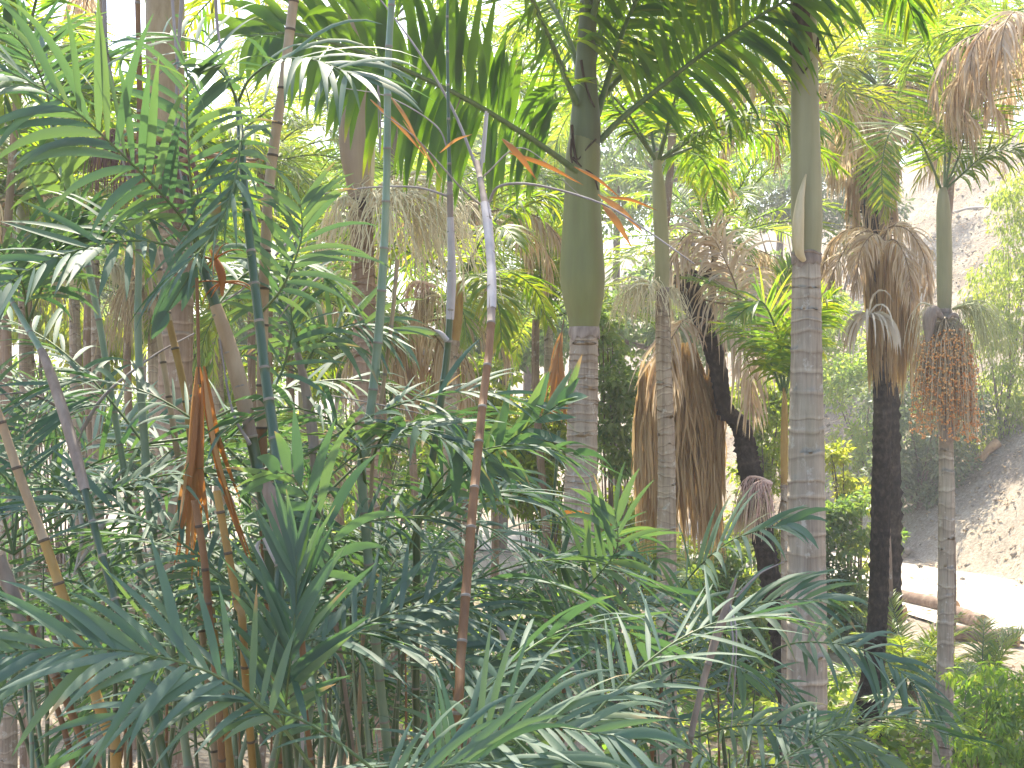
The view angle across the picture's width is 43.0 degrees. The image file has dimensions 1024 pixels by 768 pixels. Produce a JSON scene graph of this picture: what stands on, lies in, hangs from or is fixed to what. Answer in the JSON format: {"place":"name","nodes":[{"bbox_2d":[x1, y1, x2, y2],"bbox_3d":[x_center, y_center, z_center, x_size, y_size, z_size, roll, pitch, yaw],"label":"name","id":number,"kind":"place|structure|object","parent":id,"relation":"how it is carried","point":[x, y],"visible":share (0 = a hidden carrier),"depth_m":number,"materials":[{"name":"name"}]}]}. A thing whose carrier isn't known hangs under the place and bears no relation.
{"place":"outdoors","nodes":[
{"label":"outdoors","id":0,"kind":"place"},
{"bbox_2d":[0,0,1023,398],"label":"sky","id":1,"kind":"structure","parent":0,"point":[123,10],"materials":[{"name":"white"}]},
{"bbox_2d":[16,127,1023,767],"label":"ground","id":2,"kind":"structure","parent":0,"point":[990,557],"depth_m":47.78,"materials":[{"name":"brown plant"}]},
{"bbox_2d":[0,94,114,767],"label":"king palm","id":3,"kind":"object","parent":2,"relation":"on","point":[8,739],"visible":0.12,"depth_m":15.91,"materials":[{"name":"green plant"}]},
{"bbox_2d":[0,113,136,746],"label":"king palm","id":4,"kind":"object","parent":2,"relation":"on","point":[26,364],"visible":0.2,"depth_m":16.92,"materials":[{"name":"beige plant"}]},
{"bbox_2d":[3,96,148,750],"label":"king palm","id":5,"kind":"object","parent":2,"relation":"on","point":[74,337],"visible":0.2,"depth_m":20.92,"materials":[{"name":"beige plant"}]},
{"bbox_2d":[11,289,145,675],"bbox_3d":[-9.198,1.950,27.031,3.214,8.673,1.740,0,0,0],"label":"shrub","id":6,"kind":"object","parent":2,"relation":"on","point":[64,332],"visible":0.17,"depth_m":26.80,"materials":[{"name":"green plant"}]},
{"bbox_2d":[11,246,146,557],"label":"broadleaf tree","id":7,"kind":"object","parent":2,"relation":"on","point":[104,295],"visible":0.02,"depth_m":44.84,"materials":[{"name":"green plant"}]},
{"bbox_2d":[12,353,148,643],"bbox_3d":[-10.291,2.685,29.904,4.634,7.303,2.545,0,0,0],"label":"shrub","id":8,"kind":"object","parent":2,"relation":"on","point":[66,387],"visible":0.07,"depth_m":29.80,"materials":[{"name":"green plant"}]},
{"bbox_2d":[22,94,155,765],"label":"king palm","id":9,"kind":"object","parent":2,"relation":"on","point":[116,270],"visible":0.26,"depth_m":18.93,"materials":[{"name":"beige plant"}]},
{"bbox_2d":[57,0,143,492],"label":"feather palm","id":10,"kind":"object","parent":2,"relation":"on","point":[89,6],"visible":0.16,"depth_m":19.96,"materials":[{"name":"green plant"}]},
{"bbox_2d":[0,89,234,767],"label":"feather palm","id":11,"kind":"object","parent":2,"relation":"on","point":[21,192],"visible":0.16,"depth_m":15.04,"materials":[{"name":"green plant"}]},
{"bbox_2d":[0,0,261,767],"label":"feather palm","id":12,"kind":"object","parent":2,"relation":"on","point":[52,28],"visible":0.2,"depth_m":12.08,"materials":[{"name":"green plant"}]},
{"bbox_2d":[14,205,277,749],"bbox_3d":[-6.467,1.668,21.817,4.789,9.203,4.090,0,0,0],"label":"feather palm","id":13,"kind":"object","parent":2,"relation":"on","point":[127,394],"visible":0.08,"depth_m":21.95,"materials":[{"name":"green plant"}]},
{"bbox_2d":[81,0,266,767],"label":"king palm","id":14,"kind":"object","parent":2,"relation":"on","point":[160,11],"visible":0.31,"depth_m":11.85,"materials":[{"name":"grey plant"}]},
{"bbox_2d":[56,107,292,590],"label":"king palm","id":15,"kind":"object","parent":2,"relation":"on","point":[115,304],"visible":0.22,"depth_m":15.42,"materials":[{"name":"green plant"}]},
{"bbox_2d":[0,0,350,767],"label":"bamboo palm","id":16,"kind":"object","parent":2,"relation":"on","point":[66,404],"visible":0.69,"depth_m":3.56,"materials":[{"name":"green plant"}]},
{"bbox_2d":[0,558,352,767],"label":"bamboo palm","id":17,"kind":"object","parent":2,"relation":"on","point":[38,692],"visible":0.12,"depth_m":5.80,"materials":[{"name":"green plant"}]},
{"bbox_2d":[0,380,412,767],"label":"bamboo palm","id":18,"kind":"object","parent":2,"relation":"on","point":[147,755],"visible":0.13,"depth_m":4.93,"materials":[{"name":"green plant"}]},
{"bbox_2d":[88,88,331,736],"bbox_3d":[-4.222,1.107,19.018,4.597,10.475,3.553,0,0,39],"label":"king palm","id":19,"kind":"object","parent":2,"relation":"on","point":[220,388],"visible":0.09,"depth_m":18.91,"materials":[{"name":"green plant"}]},
{"bbox_2d":[192,306,256,669],"bbox_3d":[-6.444,2.334,27.988,2.059,8.039,2.182,0,0,25],"label":"shrub","id":20,"kind":"object","parent":2,"relation":"on","point":[207,367],"visible":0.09,"depth_m":27.72,"materials":[{"name":"green plant"}]},
{"bbox_2d":[112,63,394,767],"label":"feather palm","id":21,"kind":"object","parent":2,"relation":"on","point":[304,125],"visible":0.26,"depth_m":19.94,"materials":[{"name":"green plant"}]},
{"bbox_2d":[121,207,417,586],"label":"feather palm","id":22,"kind":"object","parent":2,"relation":"on","point":[209,332],"visible":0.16,"depth_m":16.70,"materials":[{"name":"green plant"}]},
{"bbox_2d":[202,268,343,539],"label":"broadleaf tree","id":23,"kind":"object","parent":2,"relation":"on","point":[240,323],"visible":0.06,"depth_m":44.65,"materials":[{"name":"green plant"}]},
{"bbox_2d":[204,356,342,539],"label":"shrub","id":24,"kind":"object","parent":2,"relation":"on","point":[279,416],"visible":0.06,"depth_m":41.56,"materials":[{"name":"green plant"}]},
{"bbox_2d":[0,396,550,767],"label":"bamboo palm","id":25,"kind":"object","parent":2,"relation":"on","point":[95,629],"visible":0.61,"depth_m":2.62,"materials":[{"name":"green plant"}]},
{"bbox_2d":[49,599,510,767],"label":"bamboo palm","id":26,"kind":"object","parent":2,"relation":"on","point":[56,741],"visible":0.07,"depth_m":6.22,"materials":[{"name":"green plant"}]},
{"bbox_2d":[223,317,351,716],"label":"king palm","id":27,"kind":"object","parent":2,"relation":"on","point":[313,368],"visible":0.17,"depth_m":23.89,"materials":[{"name":"green plant"}]},
{"bbox_2d":[18,432,567,767],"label":"bamboo palm","id":28,"kind":"object","parent":2,"relation":"on","point":[330,752],"visible":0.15,"depth_m":5.19,"materials":[{"name":"green plant"}]},
{"bbox_2d":[0,0,591,767],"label":"bamboo palm","id":29,"kind":"object","parent":2,"relation":"on","point":[148,126],"visible":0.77,"depth_m":3.30,"materials":[{"name":"green plant"}]},
{"bbox_2d":[198,142,413,484],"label":"feather palm","id":30,"kind":"object","parent":2,"relation":"on","point":[280,224],"visible":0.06,"depth_m":23.93,"materials":[{"name":"green plant"}]},
{"bbox_2d":[0,406,628,767],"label":"bamboo palm","id":31,"kind":"object","parent":2,"relation":"on","point":[293,551],"visible":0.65,"depth_m":3.04,"materials":[{"name":"green plant"}]},
{"bbox_2d":[277,410,401,762],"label":"feather palm","id":32,"kind":"object","parent":2,"relation":"on","point":[339,519],"visible":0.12,"depth_m":18.67,"materials":[{"name":"green plant"}]},
{"bbox_2d":[185,0,506,767],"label":"king palm","id":33,"kind":"object","parent":2,"relation":"on","point":[361,204],"visible":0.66,"depth_m":12.28,"materials":[{"name":"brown plant"}]},
{"bbox_2d":[278,293,431,555],"bbox_3d":[-3.535,2.089,29.997,3.786,8.443,2.383,0,0,0],"label":"shrub","id":34,"kind":"object","parent":2,"relation":"on","point":[335,392],"visible":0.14,"depth_m":29.87,"materials":[{"name":"green plant"}]},
{"bbox_2d":[212,0,513,733],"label":"feather palm","id":35,"kind":"object","parent":2,"relation":"on","point":[393,654],"visible":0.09,"depth_m":22.48,"materials":[{"name":"green plant"}]},
{"bbox_2d":[34,502,711,767],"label":"bamboo palm","id":36,"kind":"object","parent":2,"relation":"on","point":[563,555],"visible":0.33,"depth_m":3.89,"materials":[{"name":"green plant"}]},
{"bbox_2d":[52,0,694,767],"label":"bamboo palm","id":37,"kind":"object","parent":2,"relation":"on","point":[482,464],"visible":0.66,"depth_m":3.71,"materials":[{"name":"green plant"}]},
{"bbox_2d":[212,4,535,191],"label":"feather palm","id":38,"kind":"object","parent":2,"relation":"on","point":[324,105],"visible":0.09,"depth_m":26.93,"materials":[{"name":"green plant"}]},
{"bbox_2d":[319,374,434,565],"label":"shrub","id":39,"kind":"object","parent":2,"relation":"on","point":[397,466],"visible":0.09,"depth_m":43.51,"materials":[{"name":"green plant"}]},
{"bbox_2d":[277,148,503,653],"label":"feather palm","id":40,"kind":"object","parent":2,"relation":"on","point":[401,272],"visible":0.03,"depth_m":31.21,"materials":[{"name":"green plant"}]},
{"bbox_2d":[332,444,480,662],"bbox_3d":[-2.299,3.843,28.943,4.071,5.056,2.504,0,0,0],"label":"shrub","id":41,"kind":"object","parent":2,"relation":"on","point":[349,509],"visible":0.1,"depth_m":28.59,"materials":[{"name":"green plant"}]},
{"bbox_2d":[300,258,545,748],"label":"feather palm","id":42,"kind":"object","parent":2,"relation":"on","point":[423,342],"visible":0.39,"depth_m":17.57,"materials":[{"name":"green plant"}]},
{"bbox_2d":[324,118,533,526],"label":"broadleaf tree","id":43,"kind":"object","parent":2,"relation":"on","point":[477,147],"visible":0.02,"depth_m":55.45,"materials":[{"name":"green plant"}]},
{"bbox_2d":[36,566,830,767],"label":"bamboo palm","id":44,"kind":"object","parent":2,"relation":"on","point":[486,742],"visible":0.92,"depth_m":2.51,"materials":[{"name":"green plant"}]},
{"bbox_2d":[325,0,573,573],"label":"feather palm","id":45,"kind":"object","parent":2,"relation":"on","point":[522,92],"visible":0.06,"depth_m":25.93,"materials":[{"name":"green plant"}]},
{"bbox_2d":[308,148,608,745],"bbox_3d":[-0.750,1.202,20.821,4.914,10.296,5.171,0,0,0],"label":"feather palm","id":46,"kind":"object","parent":2,"relation":"on","point":[536,221],"visible":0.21,"depth_m":20.61,"materials":[{"name":"green plant"}]},
{"bbox_2d":[319,187,607,748],"bbox_3d":[-0.340,2.025,15.101,3.022,8.576,3.118,0,0,32],"label":"king palm","id":47,"kind":"object","parent":2,"relation":"on","point":[515,235],"visible":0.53,"depth_m":14.88,"materials":[{"name":"green plant"}]},
{"bbox_2d":[414,351,524,564],"bbox_3d":[-1.004,2.744,31.017,3.004,7.127,2.138,0,0,0],"label":"shrub","id":48,"kind":"object","parent":2,"relation":"on","point":[495,401],"visible":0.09,"depth_m":30.71,"materials":[{"name":"green plant"}]},
{"bbox_2d":[374,48,612,610],"bbox_3d":[-0.564,-1.008,32.673,6.430,14.596,6.483,0,0,0],"label":"feather palm","id":49,"kind":"object","parent":2,"relation":"on","point":[496,517],"visible":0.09,"depth_m":32.91,"materials":[{"name":"green plant"}]},
{"bbox_2d":[424,266,569,551],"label":"broadleaf tree","id":50,"kind":"object","parent":2,"relation":"on","point":[526,358],"visible":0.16,"depth_m":46.80,"materials":[{"name":"green plant"}]},
{"bbox_2d":[293,600,701,763],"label":"bamboo palm","id":51,"kind":"object","parent":2,"relation":"on","point":[371,719],"visible":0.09,"depth_m":6.50,"materials":[{"name":"green plant"}]},
{"bbox_2d":[237,461,774,764],"bbox_3d":[0.046,1.690,4.792,2.151,2.950,1.623,0,0,39],"label":"bamboo palm","id":52,"kind":"object","parent":2,"relation":"on","point":[604,515],"visible":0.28,"depth_m":3.87,"materials":[{"name":"green plant"}]},
{"bbox_2d":[472,373,566,680],"bbox_3d":[0.373,3.048,25.951,2.755,6.522,2.222,0,0,0],"label":"shrub","id":53,"kind":"object","parent":2,"relation":"on","point":[528,461],"visible":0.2,"depth_m":25.59,"materials":[{"name":"green plant"}]},
{"bbox_2d":[49,538,1023,767],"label":"ground cover","id":54,"kind":"object","parent":2,"relation":"on","point":[894,745],"visible":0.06,"depth_m":22.99,"materials":[{"name":"green plant"}]},
{"bbox_2d":[423,104,649,512],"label":"broadleaf tree","id":55,"kind":"object","parent":2,"relation":"on","point":[527,384],"visible":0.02,"depth_m":61.65,"materials":[{"name":"green plant"}]},
{"bbox_2d":[205,0,897,751],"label":"king palm","id":56,"kind":"object","parent":2,"relation":"on","point":[703,22],"visible":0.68,"depth_m":9.47,"materials":[{"name":"green plant"}]},
{"bbox_2d":[439,179,685,682],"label":"feather palm","id":57,"kind":"object","parent":2,"relation":"on","point":[534,327],"visible":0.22,"depth_m":24.93,"materials":[{"name":"green plant"}]},
{"bbox_2d":[347,533,825,767],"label":"bamboo palm","id":58,"kind":"object","parent":2,"relation":"on","point":[737,712],"visible":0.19,"depth_m":4.92,"materials":[{"name":"green plant"}]},
{"bbox_2d":[487,17,691,168],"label":"feather palm","id":59,"kind":"object","parent":2,"relation":"on","point":[641,157],"visible":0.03,"depth_m":34.91,"materials":[{"name":"green plant"}]},
{"bbox_2d":[529,482,656,672],"bbox_3d":[1.980,4.171,27.952,3.276,4.335,2.185,0,0,0],"label":"shrub","id":60,"kind":"object","parent":2,"relation":"on","point":[631,499],"visible":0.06,"depth_m":27.70,"materials":[{"name":"green plant"}]},
{"bbox_2d":[566,302,645,703],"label":"cypress tree","id":61,"kind":"object","parent":2,"relation":"on","point":[615,409],"visible":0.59,"depth_m":23.68,"materials":[{"name":"green plant"}]},
{"bbox_2d":[461,0,772,92],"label":"feather palm","id":62,"kind":"object","parent":2,"relation":"on","point":[514,18],"visible":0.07,"depth_m":21.96,"materials":[{"name":"green plant"}]},
{"bbox_2d":[520,43,717,485],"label":"broadleaf tree","id":63,"kind":"object","parent":2,"relation":"on","point":[613,186],"visible":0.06,"depth_m":64.97,"materials":[{"name":"green plant"}]},
{"bbox_2d":[497,0,790,664],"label":"feather palm","id":64,"kind":"object","parent":2,"relation":"on","point":[670,172],"visible":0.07,"depth_m":21.18,"materials":[{"name":"green plant"}]},
{"bbox_2d":[564,244,772,369],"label":"broadleaf tree","id":65,"kind":"object","parent":2,"relation":"on","point":[629,335],"visible":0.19,"depth_m":45.51,"materials":[{"name":"green plant"}]},
{"bbox_2d":[629,534,707,652],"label":"shrub","id":66,"kind":"object","parent":2,"relation":"on","point":[644,591],"visible":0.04,"depth_m":29.82,"materials":[{"name":"green plant"}]},
{"bbox_2d":[509,0,879,767],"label":"king palm","id":67,"kind":"object","parent":2,"relation":"on","point":[659,296],"visible":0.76,"depth_m":14.62,"materials":[{"name":"green plant"}]},
{"bbox_2d":[600,37,790,518],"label":"broadleaf tree","id":68,"kind":"object","parent":2,"relation":"on","point":[649,165],"visible":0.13,"depth_m":59.86,"materials":[{"name":"green plant"}]},
{"bbox_2d":[628,197,791,767],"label":"dark trunk palm","id":69,"kind":"object","parent":2,"relation":"on","point":[706,412],"visible":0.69,"depth_m":19.84,"materials":[{"name":"brown plant"}]},
{"bbox_2d":[651,539,780,682],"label":"feather palm","id":70,"kind":"object","parent":2,"relation":"on","point":[682,561],"visible":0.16,"depth_m":26.86,"materials":[{"name":"green plant"}]},
{"bbox_2d":[680,537,773,683],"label":"shrub","id":71,"kind":"object","parent":2,"relation":"on","point":[731,559],"visible":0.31,"depth_m":26.64,"materials":[{"name":"green plant"}]},
{"bbox_2d":[496,487,962,767],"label":"bamboo palm","id":72,"kind":"object","parent":2,"relation":"on","point":[791,526],"visible":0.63,"depth_m":4.26,"materials":[{"name":"green plant"}]},
{"bbox_2d":[600,95,862,597],"bbox_3d":[4.162,0.219,27.199,5.529,12.193,6.454,0,0,-45],"label":"feather palm","id":73,"kind":"object","parent":2,"relation":"on","point":[747,192],"visible":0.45,"depth_m":26.74,"materials":[{"name":"green plant"}]},
{"bbox_2d":[683,562,781,767],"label":"bamboo palm","id":74,"kind":"object","parent":2,"relation":"on","point":[724,612],"visible":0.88,"depth_m":4.09,"materials":[{"name":"plant"}]},
{"bbox_2d":[487,672,1007,767],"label":"bamboo palm","id":75,"kind":"object","parent":2,"relation":"on","point":[903,711],"visible":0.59,"depth_m":4.03,"materials":[{"name":"green plant"}]},
{"bbox_2d":[723,501,780,644],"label":"shrub","id":76,"kind":"object","parent":2,"relation":"on","point":[777,535],"visible":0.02,"depth_m":30.84,"materials":[{"name":"green plant"}]},
{"bbox_2d":[725,376,789,571],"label":"shrub","id":77,"kind":"object","parent":2,"relation":"on","point":[769,457],"visible":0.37,"depth_m":32.53,"materials":[{"name":"green plant"}]},
{"bbox_2d":[524,0,1006,767],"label":"king palm","id":78,"kind":"object","parent":2,"relation":"on","point":[806,466],"visible":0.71,"depth_m":9.40,"materials":[{"name":"grey plant"}]},
{"bbox_2d":[710,263,852,767],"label":"king palm","id":79,"kind":"object","parent":2,"relation":"on","point":[779,354],"visible":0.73,"depth_m":14.87,"materials":[{"name":"green plant"}]},
{"bbox_2d":[707,21,879,381],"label":"broadleaf tree","id":80,"kind":"object","parent":2,"relation":"on","point":[779,245],"visible":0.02,"depth_m":71.82,"materials":[{"name":"green plant"}]},
{"bbox_2d":[722,247,866,477],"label":"shrub","id":81,"kind":"object","parent":2,"relation":"on","point":[834,332],"visible":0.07,"depth_m":57.28,"materials":[{"name":"green plant"}]},
{"bbox_2d":[663,0,951,227],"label":"feather palm","id":82,"kind":"object","parent":2,"relation":"on","point":[844,104],"visible":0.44,"depth_m":21.57,"materials":[{"name":"green plant"}]},
{"bbox_2d":[770,673,861,754],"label":"shrub","id":83,"kind":"object","parent":2,"relation":"on","point":[834,690],"visible":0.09,"depth_m":20.93,"materials":[{"name":"green plant"}]},
{"bbox_2d":[779,564,868,652],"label":"feather palm","id":84,"kind":"object","parent":2,"relation":"on","point":[836,624],"visible":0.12,"depth_m":29.07,"materials":[{"name":"green plant"}]},
{"bbox_2d":[739,161,915,395],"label":"shrub","id":85,"kind":"object","parent":2,"relation":"on","point":[775,199],"visible":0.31,"depth_m":65.40,"materials":[{"name":"green plant"}]},
{"bbox_2d":[825,438,870,589],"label":"shrub","id":86,"kind":"object","parent":2,"relation":"on","point":[835,455],"visible":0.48,"depth_m":31.93,"materials":[{"name":"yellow plant"}]},
{"bbox_2d":[825,484,911,655],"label":"shrub","id":87,"kind":"object","parent":2,"relation":"on","point":[841,514],"visible":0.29,"depth_m":30.22,"materials":[{"name":"green plant"}]},
{"bbox_2d":[774,24,966,683],"bbox_3d":[7.589,-0.354,26.908,4.188,13.539,4.283,0,0,0],"label":"dark trunk palm","id":88,"kind":"object","parent":2,"relation":"on","point":[857,208],"visible":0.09,"depth_m":26.81,"materials":[{"name":"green plant"}]},
{"bbox_2d":[724,134,1022,583],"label":"loose stones","id":89,"kind":"object","parent":2,"relation":"on","point":[908,550],"visible":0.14,"depth_m":59.57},
{"bbox_2d":[821,219,936,741],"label":"dark trunk palm","id":90,"kind":"object","parent":2,"relation":"on","point":[890,282],"visible":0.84,"depth_m":22.34,"materials":[{"name":"brown plant"}]},
{"bbox_2d":[822,316,936,498],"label":"shrub","id":91,"kind":"object","parent":2,"relation":"on","point":[846,376],"visible":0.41,"depth_m":53.70,"materials":[{"name":"green plant"}]},
{"bbox_2d":[744,0,1023,712],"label":"feather palm","id":92,"kind":"object","parent":2,"relation":"on","point":[872,80],"visible":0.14,"depth_m":24.09,"materials":[{"name":"green plant"}]},
{"bbox_2d":[763,0,1023,106],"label":"feather palm","id":93,"kind":"object","parent":2,"relation":"on","point":[990,3],"visible":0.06,"depth_m":29.87,"materials":[{"name":"green plant"}]},
{"bbox_2d":[819,0,1023,652],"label":"feather palm","id":94,"kind":"object","parent":2,"relation":"on","point":[950,190],"visible":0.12,"depth_m":24.93,"materials":[{"name":"green plant"}]},
{"bbox_2d":[843,371,1000,531],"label":"shrub","id":95,"kind":"object","parent":2,"relation":"on","point":[919,492],"visible":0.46,"depth_m":48.55,"materials":[{"name":"green plant"}]},
{"bbox_2d":[827,586,1017,726],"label":"feather palm","id":96,"kind":"object","parent":2,"relation":"on","point":[930,637],"visible":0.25,"depth_m":23.59,"materials":[{"name":"green plant"}]},
{"bbox_2d":[902,590,959,609],"bbox_3d":[11.268,6.015,36.198,0.436,0.469,3.069,0,0,-22],"label":"felled log","id":97,"kind":"object","parent":2,"relation":"on","point":[927,601],"visible":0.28,"depth_m":35.82,"materials":[{"name":"brown wood"}]},
{"bbox_2d":[840,0,1023,767],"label":"king palm","id":98,"kind":"object","parent":2,"relation":"on","point":[945,350],"visible":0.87,"depth_m":17.89,"materials":[{"name":"green plant"}]},
{"bbox_2d":[856,614,1023,743],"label":"feather palm","id":99,"kind":"object","parent":2,"relation":"on","point":[992,648],"visible":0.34,"depth_m":22.27,"materials":[{"name":"green plant"}]},
{"bbox_2d":[858,660,1023,767],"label":"feather palm","id":100,"kind":"object","parent":2,"relation":"on","point":[973,713],"visible":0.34,"depth_m":19.62,"materials":[{"name":"green plant"}]},
{"bbox_2d":[890,2,1023,353],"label":"feather palm","id":101,"kind":"object","parent":2,"relation":"on","point":[995,55],"visible":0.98,"depth_m":16.84,"materials":[{"name":"brown plant"}]},
{"bbox_2d":[938,653,1023,767],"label":"shrub","id":102,"kind":"object","parent":2,"relation":"on","point":[1004,722],"visible":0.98,"depth_m":14.91,"materials":[{"name":"green plant"}]},
{"bbox_2d":[954,163,1023,455],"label":"shrub","id":103,"kind":"object","parent":2,"relation":"on","point":[1008,380],"visible":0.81,"depth_m":48.81,"materials":[{"name":"green plant"}]},
{"bbox_2d":[19,514,1023,640],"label":"path","id":104,"kind":"structure","parent":0,"point":[1001,600],"depth_m":38.68,"materials":[{"name":"beige concrete"}]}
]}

